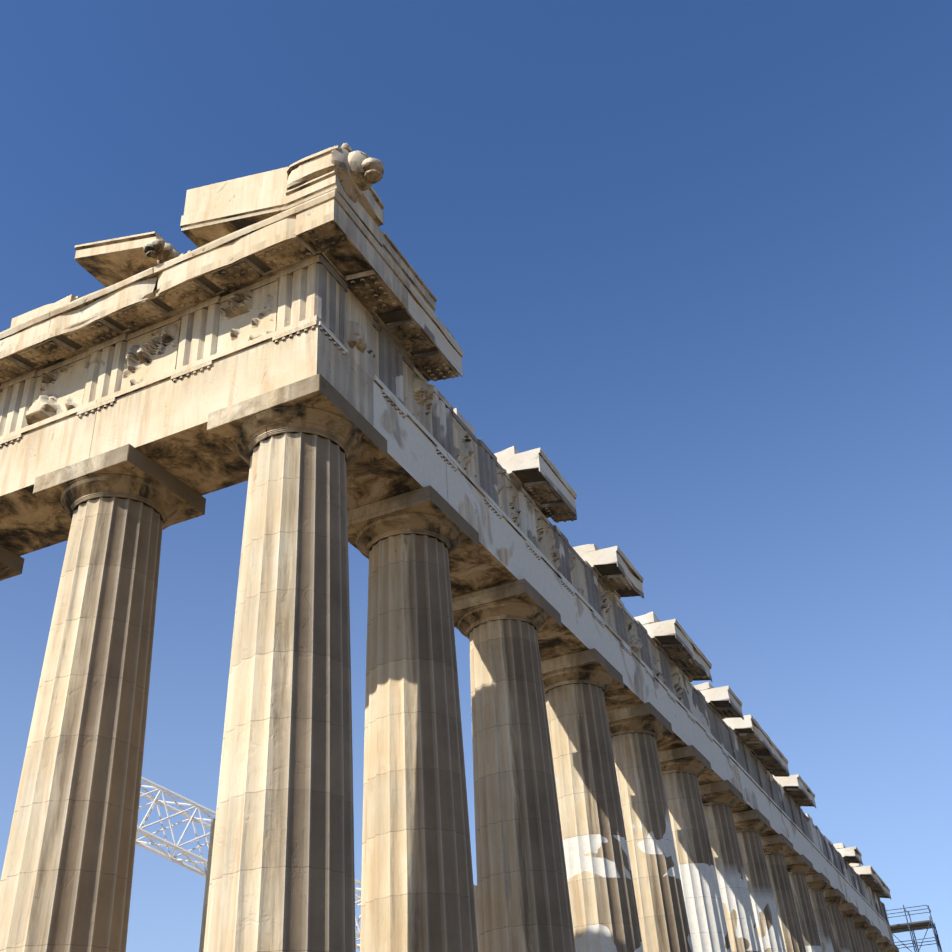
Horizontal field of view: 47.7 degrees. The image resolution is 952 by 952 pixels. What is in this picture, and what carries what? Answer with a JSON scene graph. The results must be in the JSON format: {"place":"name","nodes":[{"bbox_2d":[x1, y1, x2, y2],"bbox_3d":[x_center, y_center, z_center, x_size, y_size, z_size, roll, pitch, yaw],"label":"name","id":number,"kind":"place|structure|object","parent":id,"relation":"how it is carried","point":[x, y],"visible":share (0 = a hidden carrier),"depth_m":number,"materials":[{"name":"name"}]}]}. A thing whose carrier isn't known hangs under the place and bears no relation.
{"place":"outdoors","nodes":[
{"label":"outdoors","id":0,"kind":"place"},
{"bbox_2d":[136,776,360,949],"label":"crane boom","id":1,"kind":"object","parent":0,"point":[184,813],"visible":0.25,"depth_m":40.98,"materials":[{"name":"white paint"}]},
{"bbox_2d":[0,0,951,951],"label":"sky","id":2,"kind":"structure","parent":0,"point":[694,257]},
{"label":"ground","id":3,"kind":"structure","parent":0,"visible":0},
{"bbox_2d":[886,905,941,951],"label":"scaffold","id":4,"kind":"object","parent":3,"relation":"on","point":[936,937],"visible":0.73,"depth_m":72.05,"materials":[{"name":"grey metal"}]},
{"bbox_2d":[890,920,934,931],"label":"scaffold boards","id":5,"kind":"object","parent":4,"relation":"attached to","point":[911,925],"visible":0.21,"depth_m":72.45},
{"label":"stepped temple platform","id":6,"kind":"object","parent":3,"relation":"on","visible":0},
{"bbox_2d":[0,546,23,580],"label":"column","id":7,"kind":"structure","parent":6,"relation":"on","point":[11,564],"depth_m":20.48,"materials":[{"name":"stone"}]},
{"bbox_2d":[0,207,373,555],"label":"entablature","id":8,"kind":"structure","parent":7,"relation":"on","point":[161,420],"depth_m":18.51,"materials":[{"name":"stone"}]},
{"bbox_2d":[10,236,315,367],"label":"mutules","id":9,"kind":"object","parent":8,"relation":"on","point":[257,262],"depth_m":18.98,"materials":[{"name":"beige stone"}]},
{"bbox_2d":[10,145,453,338],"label":"pediment remains","id":10,"kind":"object","parent":8,"relation":"on","point":[215,211],"visible":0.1,"depth_m":18.81,"materials":[{"name":"stone"}]},
{"bbox_2d":[143,239,190,264],"bbox_3d":[-5.363,-3.993,19.288,1.314,0.869,1.018,25,-42,-37],"label":"horse head","id":11,"kind":"object","parent":10,"relation":"on","point":[160,251],"visible":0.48,"depth_m":18.86},
{"bbox_2d":[330,143,383,202],"bbox_3d":[-2.097,-5.155,18.094,0.900,1.031,0.924,17,-38,-29],"label":"lion head","id":12,"kind":"object","parent":10,"relation":"on","point":[359,173],"visible":0.94,"depth_m":17.83},
{"bbox_2d":[0,281,683,703],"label":"metopes","id":13,"kind":"object","parent":8,"relation":"attached to","point":[246,315],"visible":0.85,"depth_m":19.58,"materials":[{"name":"stone"}]},
{"bbox_2d":[0,444,205,951],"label":"column","id":14,"kind":"structure","parent":6,"relation":"on","point":[66,879],"depth_m":16.02,"materials":[{"name":"stone"}]},
{"bbox_2d":[199,818,214,951],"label":"pronaos column","id":15,"kind":"structure","parent":6,"relation":"on","point":[204,913],"depth_m":21.65,"materials":[{"name":"stone"}]},
{"bbox_2d":[203,373,386,951],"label":"column","id":16,"kind":"structure","parent":6,"relation":"on","point":[282,876],"depth_m":14.52,"materials":[{"name":"stone"}]},
{"bbox_2d":[347,485,479,951],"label":"column","id":17,"kind":"structure","parent":6,"relation":"on","point":[417,889],"depth_m":17.60,"materials":[{"name":"stone"}]},
{"bbox_2d":[474,885,479,951],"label":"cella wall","id":18,"kind":"structure","parent":6,"relation":"on","point":[476,900],"depth_m":28.89,"materials":[{"name":"stone"}]},
{"bbox_2d":[452,579,575,951],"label":"column","id":19,"kind":"structure","parent":6,"relation":"on","point":[523,895],"depth_m":21.15,"materials":[{"name":"stone"}]},
{"bbox_2d":[318,255,890,941],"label":"entablature","id":20,"kind":"structure","parent":19,"relation":"on","point":[422,457],"depth_m":25.42,"materials":[{"name":"stone"}]},
{"bbox_2d":[295,189,409,315],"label":"cornice","id":21,"kind":"structure","parent":20,"relation":"attached to","point":[332,230],"depth_m":18.20,"materials":[{"name":"stone"}]},
{"bbox_2d":[378,309,880,897],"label":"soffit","id":22,"kind":"structure","parent":20,"relation":"attached to","point":[534,475],"depth_m":28.35,"materials":[{"name":"beige stone"}]},
{"bbox_2d":[453,408,860,866],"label":"cornice blocks","id":23,"kind":"structure","parent":20,"relation":"on","point":[649,618],"depth_m":32.80,"materials":[{"name":"stone"}]},
{"bbox_2d":[541,648,643,951],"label":"column","id":24,"kind":"structure","parent":6,"relation":"on","point":[603,905],"depth_m":24.70,"materials":[{"name":"stone"}]},
{"bbox_2d":[607,702,692,951],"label":"column","id":25,"kind":"structure","parent":6,"relation":"on","point":[637,731],"depth_m":28.19,"materials":[{"name":"stone"}]},
{"bbox_2d":[658,745,730,951],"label":"column","id":26,"kind":"structure","parent":6,"relation":"on","point":[683,768],"depth_m":31.67,"materials":[{"name":"stone"}]},
{"bbox_2d":[699,780,761,951],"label":"column","id":27,"kind":"structure","parent":6,"relation":"on","point":[721,800],"depth_m":35.16,"materials":[{"name":"stone"}]},
{"bbox_2d":[733,809,785,951],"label":"column","id":28,"kind":"structure","parent":6,"relation":"on","point":[751,826],"depth_m":38.65,"materials":[{"name":"stone"}]},
{"bbox_2d":[761,834,805,951],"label":"column","id":29,"kind":"structure","parent":6,"relation":"on","point":[777,848],"depth_m":42.12,"materials":[{"name":"stone"}]},
{"bbox_2d":[785,855,822,951],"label":"column","id":30,"kind":"structure","parent":6,"relation":"on","point":[799,867],"depth_m":45.60,"materials":[{"name":"stone"}]},
{"bbox_2d":[805,873,837,951],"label":"column","id":31,"kind":"structure","parent":6,"relation":"on","point":[818,884],"depth_m":49.08,"materials":[{"name":"stone"}]},
{"bbox_2d":[823,889,849,951],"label":"column","id":32,"kind":"structure","parent":6,"relation":"on","point":[834,899],"depth_m":52.49,"materials":[{"name":"stone"}]},
{"bbox_2d":[839,903,860,951],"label":"column","id":33,"kind":"structure","parent":6,"relation":"on","point":[849,912],"depth_m":55.88,"materials":[{"name":"stone"}]},
{"bbox_2d":[853,915,870,951],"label":"column","id":34,"kind":"structure","parent":6,"relation":"on","point":[862,923],"depth_m":59.27,"materials":[{"name":"stone"}]},
{"bbox_2d":[865,926,881,951],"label":"column","id":35,"kind":"structure","parent":6,"relation":"on","point":[873,934],"depth_m":62.62,"materials":[{"name":"stone"}]},
{"bbox_2d":[876,936,890,951],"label":"column","id":36,"kind":"structure","parent":6,"relation":"on","point":[883,943],"depth_m":65.97,"materials":[{"name":"stone"}]},
{"bbox_2d":[886,944,898,951],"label":"column","id":37,"kind":"structure","parent":6,"relation":"on","point":[893,948],"depth_m":68.66,"materials":[{"name":"stone"}]},
{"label":"column","id":38,"kind":"object","parent":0,"visible":0},
{"bbox_2d":[887,924,893,943],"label":"entablature","id":39,"kind":"structure","parent":38,"relation":"on","point":[890,934],"depth_m":69.92,"materials":[{"name":"stone"}]}
]}

